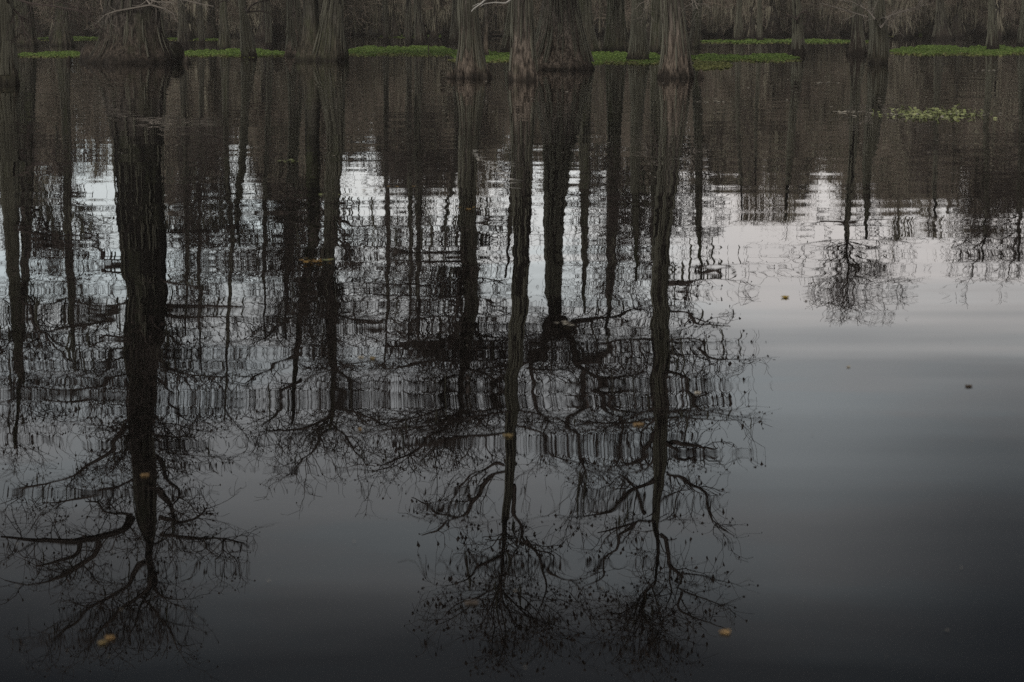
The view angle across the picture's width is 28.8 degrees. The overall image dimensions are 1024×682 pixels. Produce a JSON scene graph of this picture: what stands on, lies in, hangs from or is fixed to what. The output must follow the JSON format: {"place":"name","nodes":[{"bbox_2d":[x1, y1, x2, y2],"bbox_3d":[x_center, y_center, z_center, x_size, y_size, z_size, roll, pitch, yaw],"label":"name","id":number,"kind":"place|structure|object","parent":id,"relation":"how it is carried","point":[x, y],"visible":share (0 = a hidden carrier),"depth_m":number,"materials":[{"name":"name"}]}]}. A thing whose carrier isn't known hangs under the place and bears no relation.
{"place":"outdoors","nodes":[
{"label":"outdoors","id":0,"kind":"place"},
{"bbox_2d":[35,7,973,30],"bbox_3d":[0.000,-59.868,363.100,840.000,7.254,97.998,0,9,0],"label":"bank","id":1,"kind":"structure","parent":0,"point":[231,29],"depth_m":320.83,"materials":[{"name":"soil"}]},
{"bbox_2d":[32,0,1021,32],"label":"distant moss curtains","id":2,"kind":"object","parent":1,"relation":"on","point":[599,20],"visible":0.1,"depth_m":211.75,"materials":[{"name":"plant"}]},
{"bbox_2d":[33,0,1020,34],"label":"distant thicket","id":3,"kind":"object","parent":1,"relation":"on","point":[378,24],"visible":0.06,"depth_m":210.06,"materials":[{"name":"plant"}]},
{"bbox_2d":[0,30,1023,681],"bbox_3d":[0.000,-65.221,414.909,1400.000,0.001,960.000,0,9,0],"label":"water","id":4,"kind":"structure","parent":0,"point":[188,328],"depth_m":9.80,"materials":[{"name":"black liquid"}]},
{"bbox_2d":[13,0,38,45],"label":"bald cypress","id":5,"kind":"object","parent":4,"relation":"on","point":[24,11],"visible":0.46,"depth_m":130.99,"materials":[{"name":"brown plant"}]},
{"bbox_2d":[18,51,79,56],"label":"weed mat","id":6,"kind":"object","parent":4,"relation":"on","point":[63,53],"visible":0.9,"depth_m":99.53,"materials":[{"name":"plant"}]},
{"bbox_2d":[18,54,79,57],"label":"weed fringe","id":7,"kind":"object","parent":4,"relation":"on","point":[49,56],"visible":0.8,"depth_m":92.30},
{"bbox_2d":[33,0,77,38],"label":"distant cypress","id":8,"kind":"object","parent":4,"relation":"on","point":[49,26],"visible":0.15,"depth_m":172.83,"materials":[{"name":"grey plant"}]},
{"bbox_2d":[34,0,89,40],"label":"distant cypress","id":9,"kind":"object","parent":4,"relation":"on","point":[52,10],"visible":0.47,"depth_m":164.46,"materials":[{"name":"grey plant"}]},
{"bbox_2d":[51,0,74,45],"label":"bald cypress","id":10,"kind":"object","parent":4,"relation":"on","point":[58,39],"visible":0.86,"depth_m":131.27,"materials":[{"name":"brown plant"}]},
{"bbox_2d":[0,0,126,83],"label":"bald cypress","id":11,"kind":"object","parent":4,"relation":"on","point":[9,70],"visible":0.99,"depth_m":53.13,"materials":[{"name":"brown plant"}]},
{"bbox_2d":[37,36,97,39],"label":"weed mat","id":12,"kind":"object","parent":4,"relation":"on","point":[78,38],"visible":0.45,"depth_m":179.27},
{"bbox_2d":[77,0,95,33],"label":"distant cypress","id":13,"kind":"object","parent":4,"relation":"on","point":[89,31],"visible":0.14,"depth_m":233.78,"materials":[{"name":"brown plant"}]},
{"bbox_2d":[66,0,214,63],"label":"bald cypress","id":14,"kind":"object","parent":4,"relation":"in","point":[139,24],"visible":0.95,"depth_m":78.48,"materials":[{"name":"brown plant"}]},
{"bbox_2d":[163,0,175,35],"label":"distant cypress","id":15,"kind":"object","parent":4,"relation":"on","point":[167,25],"visible":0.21,"depth_m":213.62,"materials":[{"name":"brown plant"}]},
{"bbox_2d":[177,0,188,45],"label":"bald cypress","id":16,"kind":"object","parent":4,"relation":"on","point":[182,38],"visible":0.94,"depth_m":129.00,"materials":[{"name":"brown plant"}]},
{"bbox_2d":[171,0,195,38],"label":"distant cypress","id":17,"kind":"object","parent":4,"relation":"on","point":[194,37],"visible":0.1,"depth_m":172.21,"materials":[{"name":"brown plant"}]},
{"bbox_2d":[168,0,215,39],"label":"distant cypress","id":18,"kind":"object","parent":4,"relation":"on","point":[189,30],"visible":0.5,"depth_m":166.71,"materials":[{"name":"brown plant"}]},
{"bbox_2d":[162,0,228,34],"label":"distant cypress","id":19,"kind":"object","parent":4,"relation":"on","point":[194,26],"visible":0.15,"depth_m":186.81,"materials":[{"name":"grey plant"}]},
{"bbox_2d":[197,0,204,43],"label":"bald cypress","id":20,"kind":"object","parent":4,"relation":"on","point":[201,33],"visible":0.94,"depth_m":139.60,"materials":[{"name":"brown plant"}]},
{"bbox_2d":[192,0,218,38],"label":"distant cypress","id":21,"kind":"object","parent":4,"relation":"on","point":[211,31],"visible":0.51,"depth_m":178.61,"materials":[{"name":"brown plant"}]},
{"bbox_2d":[191,0,219,37],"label":"distant cypress","id":22,"kind":"object","parent":4,"relation":"on","point":[197,35],"visible":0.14,"depth_m":182.00,"materials":[{"name":"brown plant"}]},
{"bbox_2d":[217,0,231,48],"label":"bald cypress","id":23,"kind":"object","parent":4,"relation":"on","point":[224,40],"visible":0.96,"depth_m":117.84,"materials":[{"name":"brown plant"}]},
{"bbox_2d":[184,48,284,56],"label":"weed mat","id":24,"kind":"object","parent":4,"relation":"on","point":[235,51],"visible":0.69,"depth_m":103.25,"materials":[{"name":"plant"}]},
{"bbox_2d":[185,53,284,56],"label":"weed fringe","id":25,"kind":"object","parent":4,"relation":"on","point":[225,55],"visible":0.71,"depth_m":94.39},
{"bbox_2d":[210,0,279,56],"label":"bald cypress","id":26,"kind":"object","parent":4,"relation":"on","point":[247,46],"visible":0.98,"depth_m":91.01,"materials":[{"name":"brown plant"}]},
{"bbox_2d":[217,0,272,33],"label":"distant cypress","id":27,"kind":"object","parent":4,"relation":"on","point":[230,15],"visible":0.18,"depth_m":203.78,"materials":[{"name":"grey plant"}]},
{"bbox_2d":[218,0,282,36],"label":"distant cypress","id":28,"kind":"object","parent":4,"relation":"on","point":[254,20],"visible":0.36,"depth_m":173.04,"materials":[{"name":"grey plant"}]},
{"bbox_2d":[232,0,285,24],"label":"distant cypress","id":29,"kind":"object","parent":4,"relation":"on","point":[279,11],"visible":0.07,"depth_m":190.30,"materials":[{"name":"grey plant"}]},
{"bbox_2d":[246,0,276,39],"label":"distant cypress","id":30,"kind":"object","parent":4,"relation":"on","point":[260,32],"visible":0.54,"depth_m":167.51,"materials":[{"name":"brown plant"}]},
{"bbox_2d":[264,0,273,46],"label":"bald cypress","id":31,"kind":"object","parent":4,"relation":"on","point":[269,42],"visible":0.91,"depth_m":124.33,"materials":[{"name":"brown plant"}]},
{"bbox_2d":[272,1,284,35],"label":"distant cypress","id":32,"kind":"object","parent":4,"relation":"on","point":[278,30],"visible":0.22,"depth_m":208.97,"materials":[{"name":"brown plant"}]},
{"bbox_2d":[270,0,302,37],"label":"distant cypress","id":33,"kind":"object","parent":4,"relation":"on","point":[285,26],"visible":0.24,"depth_m":183.79,"materials":[{"name":"brown plant"}]},
{"bbox_2d":[285,0,301,55],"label":"bald cypress","id":34,"kind":"object","parent":4,"relation":"on","point":[294,20],"visible":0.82,"depth_m":93.45,"materials":[{"name":"brown plant"}]},
{"bbox_2d":[300,0,322,20],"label":"distant cypress","id":35,"kind":"object","parent":4,"relation":"on","point":[320,2],"visible":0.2,"depth_m":154.49,"materials":[{"name":"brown plant"}]},
{"bbox_2d":[295,0,348,60],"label":"bald cypress","id":36,"kind":"object","parent":4,"relation":"in","point":[323,39],"visible":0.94,"depth_m":83.19,"materials":[{"name":"brown plant"}]},
{"bbox_2d":[344,0,379,34],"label":"distant cypress","id":37,"kind":"object","parent":4,"relation":"on","point":[362,23],"visible":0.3,"depth_m":228.84,"materials":[{"name":"grey plant"}]},
{"bbox_2d":[375,0,391,35],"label":"distant cypress","id":38,"kind":"object","parent":4,"relation":"on","point":[380,33],"visible":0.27,"depth_m":214.01,"materials":[{"name":"brown plant"}]},
{"bbox_2d":[382,0,388,40],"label":"bald cypress","id":39,"kind":"object","parent":4,"relation":"on","point":[385,14],"visible":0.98,"depth_m":162.87,"materials":[{"name":"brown plant"}]},
{"bbox_2d":[372,0,405,36],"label":"distant cypress","id":40,"kind":"object","parent":4,"relation":"on","point":[395,30],"visible":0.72,"depth_m":195.84,"materials":[{"name":"brown plant"}]},
{"bbox_2d":[389,0,413,37],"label":"distant cypress","id":41,"kind":"object","parent":4,"relation":"on","point":[403,35],"visible":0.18,"depth_m":193.35,"materials":[{"name":"brown plant"}]},
{"bbox_2d":[348,45,456,55],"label":"weed mat","id":42,"kind":"object","parent":4,"relation":"on","point":[410,49],"visible":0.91,"depth_m":110.46,"materials":[{"name":"plant"}]},
{"bbox_2d":[349,52,456,55],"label":"weed fringe","id":43,"kind":"object","parent":4,"relation":"on","point":[384,53],"visible":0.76,"depth_m":97.47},
{"bbox_2d":[405,0,411,42],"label":"bald cypress","id":44,"kind":"object","parent":4,"relation":"on","point":[408,32],"visible":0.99,"depth_m":145.53,"materials":[{"name":"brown plant"}]},
{"bbox_2d":[399,0,438,38],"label":"distant cypress","id":45,"kind":"object","parent":4,"relation":"on","point":[425,33],"visible":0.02,"depth_m":177.66,"materials":[{"name":"brown plant"}]},
{"bbox_2d":[414,0,426,44],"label":"bald cypress","id":46,"kind":"object","parent":4,"relation":"on","point":[419,37],"visible":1,"depth_m":136.71,"materials":[{"name":"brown plant"}]},
{"bbox_2d":[394,0,451,39],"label":"distant cypress","id":47,"kind":"object","parent":4,"relation":"on","point":[438,8],"visible":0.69,"depth_m":167.37,"materials":[{"name":"grey plant"}]},
{"bbox_2d":[422,0,479,39],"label":"distant cypress","id":48,"kind":"object","parent":4,"relation":"on","point":[445,33],"visible":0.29,"depth_m":171.18,"materials":[{"name":"brown plant"}]},
{"bbox_2d":[448,0,458,42],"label":"bald cypress","id":49,"kind":"object","parent":4,"relation":"on","point":[454,33],"visible":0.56,"depth_m":148.57,"materials":[{"name":"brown plant"}]},
{"bbox_2d":[442,0,494,23],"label":"distant cypress","id":50,"kind":"object","parent":4,"relation":"on","point":[481,12],"visible":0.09,"depth_m":159.54,"materials":[{"name":"grey plant"}]},
{"bbox_2d":[446,0,491,77],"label":"bald cypress","id":51,"kind":"object","parent":4,"relation":"in","point":[470,62],"visible":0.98,"depth_m":58.66,"materials":[{"name":"brown plant"}]},
{"bbox_2d":[450,50,509,61],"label":"weed mat","id":52,"kind":"object","parent":4,"relation":"on","point":[495,55],"visible":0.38,"depth_m":93.94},
{"bbox_2d":[478,0,498,37],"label":"distant cypress","id":53,"kind":"object","parent":4,"relation":"on","point":[482,26],"visible":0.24,"depth_m":189.86,"materials":[{"name":"brown plant"}]},
{"bbox_2d":[483,0,498,55],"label":"broken snag","id":54,"kind":"object","parent":4,"relation":"on","point":[485,41],"visible":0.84,"depth_m":94.96,"materials":[{"name":"brown plant"}]},
{"bbox_2d":[489,0,505,34],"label":"distant cypress","id":55,"kind":"object","parent":4,"relation":"on","point":[495,33],"visible":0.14,"depth_m":218.07,"materials":[{"name":"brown plant"}]},
{"bbox_2d":[471,0,538,80],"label":"bald cypress","id":56,"kind":"object","parent":4,"relation":"in","point":[523,64],"visible":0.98,"depth_m":56.27,"materials":[{"name":"brown plant"}]},
{"bbox_2d":[500,1,510,51],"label":"bald cypress","id":57,"kind":"object","parent":4,"relation":"on","point":[505,45],"visible":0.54,"depth_m":103.55,"materials":[{"name":"brown plant"}]},
{"bbox_2d":[500,0,541,30],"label":"distant cypress","id":58,"kind":"object","parent":4,"relation":"on","point":[536,11],"visible":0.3,"depth_m":182.12,"materials":[{"name":"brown plant"}]},
{"bbox_2d":[103,76,1020,194],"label":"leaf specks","id":59,"kind":"object","parent":4,"relation":"on","point":[612,105],"visible":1,"depth_m":38.92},
{"bbox_2d":[535,0,594,69],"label":"bald cypress","id":60,"kind":"object","parent":4,"relation":"in","point":[561,41],"visible":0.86,"depth_m":68.44,"materials":[{"name":"brown plant"}]},
{"bbox_2d":[579,0,599,51],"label":"bald cypress","id":61,"kind":"object","parent":4,"relation":"on","point":[586,14],"visible":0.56,"depth_m":106.53,"materials":[{"name":"brown plant"}]},
{"bbox_2d":[602,0,628,49],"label":"bald cypress","id":62,"kind":"object","parent":4,"relation":"in","point":[615,36],"visible":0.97,"depth_m":111.74,"materials":[{"name":"brown plant"}]},
{"bbox_2d":[591,59,659,64],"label":"weed fringe","id":63,"kind":"object","parent":4,"relation":"on","point":[633,62],"visible":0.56,"depth_m":78.97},
{"bbox_2d":[591,51,659,63],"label":"weed mat","id":64,"kind":"object","parent":4,"relation":"on","point":[618,56],"visible":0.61,"depth_m":89.65,"materials":[{"name":"plant"}]},
{"bbox_2d":[626,0,649,59],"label":"bald cypress","id":65,"kind":"object","parent":4,"relation":"in","point":[638,48],"visible":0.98,"depth_m":84.19,"materials":[{"name":"brown plant"}]},
{"bbox_2d":[631,0,661,50],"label":"bald cypress","id":66,"kind":"object","parent":4,"relation":"on","point":[655,37],"visible":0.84,"depth_m":108.42,"materials":[{"name":"grey plant"}]},
{"bbox_2d":[644,0,650,38],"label":"distant cypress","id":67,"kind":"object","parent":4,"relation":"on","point":[648,24],"visible":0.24,"depth_m":181.93,"materials":[{"name":"grey plant"}]},
{"bbox_2d":[624,0,683,27],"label":"distant cypress","id":68,"kind":"object","parent":4,"relation":"on","point":[628,18],"visible":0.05,"depth_m":190.44,"materials":[{"name":"grey plant"}]},
{"bbox_2d":[630,0,717,77],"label":"bald cypress","id":69,"kind":"object","parent":4,"relation":"in","point":[675,59],"visible":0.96,"depth_m":58.62,"materials":[{"name":"brown plant"}]},
{"bbox_2d":[689,0,702,47],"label":"bald cypress","id":70,"kind":"object","parent":4,"relation":"on","point":[694,36],"visible":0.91,"depth_m":122.05,"materials":[{"name":"grey plant"}]},
{"bbox_2d":[685,0,711,33],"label":"distant cypress","id":71,"kind":"object","parent":4,"relation":"on","point":[705,30],"visible":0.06,"depth_m":234.10,"materials":[{"name":"grey plant"}]},
{"bbox_2d":[692,61,732,69],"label":"weed mat","id":72,"kind":"object","parent":4,"relation":"on","point":[702,65],"visible":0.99,"depth_m":73.59,"materials":[{"name":"plant"}]},
{"bbox_2d":[688,0,747,35],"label":"distant cypress","id":73,"kind":"object","parent":4,"relation":"on","point":[719,33],"visible":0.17,"depth_m":215.97,"materials":[{"name":"grey plant"}]},
{"bbox_2d":[701,0,776,37],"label":"distant cypress","id":74,"kind":"object","parent":4,"relation":"on","point":[732,10],"visible":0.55,"depth_m":183.31,"materials":[{"name":"grey plant"}]},
{"bbox_2d":[734,0,744,39],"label":"bald cypress","id":75,"kind":"object","parent":4,"relation":"on","point":[738,33],"visible":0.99,"depth_m":162.84,"materials":[{"name":"grey plant"}]},
{"bbox_2d":[691,53,800,61],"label":"weed mat","id":76,"kind":"object","parent":4,"relation":"on","point":[754,56],"visible":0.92,"depth_m":91.03,"materials":[{"name":"plant"}]},
{"bbox_2d":[691,58,801,61],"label":"weed fringe","id":77,"kind":"object","parent":4,"relation":"on","point":[748,60],"visible":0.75,"depth_m":82.78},
{"bbox_2d":[742,0,776,38],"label":"distant cypress","id":78,"kind":"object","parent":4,"relation":"on","point":[751,33],"visible":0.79,"depth_m":179.84,"materials":[{"name":"grey plant"}]},
{"bbox_2d":[756,0,763,39],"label":"bald cypress","id":79,"kind":"object","parent":4,"relation":"on","point":[759,36],"visible":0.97,"depth_m":162.88,"materials":[{"name":"grey plant"}]},
{"bbox_2d":[763,0,785,36],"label":"distant cypress","id":80,"kind":"object","parent":4,"relation":"on","point":[773,27],"visible":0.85,"depth_m":201.15,"materials":[{"name":"grey plant"}]},
{"bbox_2d":[700,38,868,42],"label":"weed mat","id":81,"kind":"object","parent":4,"relation":"on","point":[813,40],"visible":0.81,"depth_m":155.30,"materials":[{"name":"plant"}]},
{"bbox_2d":[704,41,868,43],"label":"weed fringe","id":82,"kind":"object","parent":4,"relation":"on","point":[776,42],"visible":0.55,"depth_m":143.50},
{"bbox_2d":[780,0,824,53],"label":"bald cypress","id":83,"kind":"object","parent":4,"relation":"on","point":[798,42],"visible":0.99,"depth_m":98.97,"materials":[{"name":"grey plant"}]},
{"bbox_2d":[785,0,823,36],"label":"distant cypress","id":84,"kind":"object","parent":4,"relation":"on","point":[809,31],"visible":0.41,"depth_m":202.29,"materials":[{"name":"grey plant"}]},
{"bbox_2d":[801,0,851,36],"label":"distant cypress","id":85,"kind":"object","parent":4,"relation":"on","point":[827,10],"visible":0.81,"depth_m":194.18,"materials":[{"name":"grey plant"}]},
{"bbox_2d":[838,1,851,35],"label":"distant cypress","id":86,"kind":"object","parent":4,"relation":"on","point":[848,31],"visible":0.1,"depth_m":215.70,"materials":[{"name":"grey plant"}]},
{"bbox_2d":[832,0,867,40],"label":"distant cypress","id":87,"kind":"object","parent":4,"relation":"on","point":[865,5],"visible":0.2,"depth_m":157.73,"materials":[{"name":"grey plant"}]},
{"bbox_2d":[846,0,866,54],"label":"bald cypress","id":88,"kind":"object","parent":4,"relation":"on","point":[857,44],"visible":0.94,"depth_m":97.53,"materials":[{"name":"grey plant"}]},
{"bbox_2d":[815,0,932,63],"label":"bald cypress","id":89,"kind":"object","parent":4,"relation":"in","point":[878,48],"visible":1,"depth_m":77.42,"materials":[{"name":"grey plant"}]},
{"bbox_2d":[885,0,927,37],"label":"distant cypress","id":90,"kind":"object","parent":4,"relation":"on","point":[910,35],"visible":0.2,"depth_m":188.42,"materials":[{"name":"grey plant"}]},
{"bbox_2d":[885,0,928,38],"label":"distant cypress","id":91,"kind":"object","parent":4,"relation":"on","point":[907,4],"visible":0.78,"depth_m":179.34,"materials":[{"name":"grey plant"}]},
{"bbox_2d":[912,2,923,35],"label":"distant cypress","id":92,"kind":"object","parent":4,"relation":"on","point":[916,33],"visible":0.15,"depth_m":205.19,"materials":[{"name":"grey plant"}]},
{"bbox_2d":[872,104,996,119],"bbox_3d":[7.695,-4.212,36.492,2.366,0.099,5.201,0,9,0],"label":"pennywort patch","id":93,"kind":"object","parent":4,"relation":"on","point":[942,112],"visible":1,"depth_m":36.19,"materials":[{"name":"green plant"}]},
{"bbox_2d":[930,0,954,39],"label":"bald cypress","id":94,"kind":"object","parent":4,"relation":"on","point":[942,30],"visible":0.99,"depth_m":170.75,"materials":[{"name":"grey plant"}]},
{"bbox_2d":[922,0,962,37],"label":"distant cypress","id":95,"kind":"object","parent":4,"relation":"on","point":[927,32],"visible":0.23,"depth_m":193.07,"materials":[{"name":"grey plant"}]},
{"bbox_2d":[917,0,980,28],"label":"distant cypress","id":96,"kind":"object","parent":4,"relation":"on","point":[933,12],"visible":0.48,"depth_m":189.15,"materials":[{"name":"plant"}]},
{"bbox_2d":[934,0,966,37],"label":"distant cypress","id":97,"kind":"object","parent":4,"relation":"on","point":[958,30],"visible":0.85,"depth_m":187.49,"materials":[{"name":"grey plant"}]},
{"bbox_2d":[889,51,1023,55],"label":"weed fringe","id":98,"kind":"object","parent":4,"relation":"on","point":[945,54],"visible":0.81,"depth_m":98.08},
{"bbox_2d":[889,45,1023,54],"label":"weed mat","id":99,"kind":"object","parent":4,"relation":"on","point":[937,49],"visible":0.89,"depth_m":112.86,"materials":[{"name":"plant"}]},
{"bbox_2d":[963,0,986,35],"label":"distant cypress","id":100,"kind":"object","parent":4,"relation":"on","point":[979,30],"visible":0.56,"depth_m":205.55,"materials":[{"name":"grey plant"}]},
{"bbox_2d":[963,0,1020,34],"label":"distant cypress","id":101,"kind":"object","parent":4,"relation":"on","point":[1005,16],"visible":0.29,"depth_m":190.26,"materials":[{"name":"plant"}]},
{"bbox_2d":[986,0,999,49],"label":"bald cypress","id":102,"kind":"object","parent":4,"relation":"on","point":[992,41],"visible":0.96,"depth_m":113.91,"materials":[{"name":"grey plant"}]},
{"bbox_2d":[981,0,1021,38],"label":"distant cypress","id":103,"kind":"object","parent":4,"relation":"on","point":[999,12],"visible":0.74,"depth_m":176.43,"materials":[{"name":"grey plant"}]},
{"bbox_2d":[1007,0,1020,35],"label":"distant cypress","id":104,"kind":"object","parent":4,"relation":"on","point":[1013,31],"visible":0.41,"depth_m":210.38,"materials":[{"name":"grey plant"}]},
{"bbox_2d":[1016,0,1023,46],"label":"bald cypress","id":105,"kind":"object","parent":4,"relation":"on","point":[1020,39],"visible":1,"depth_m":126.56,"materials":[{"name":"grey plant"}]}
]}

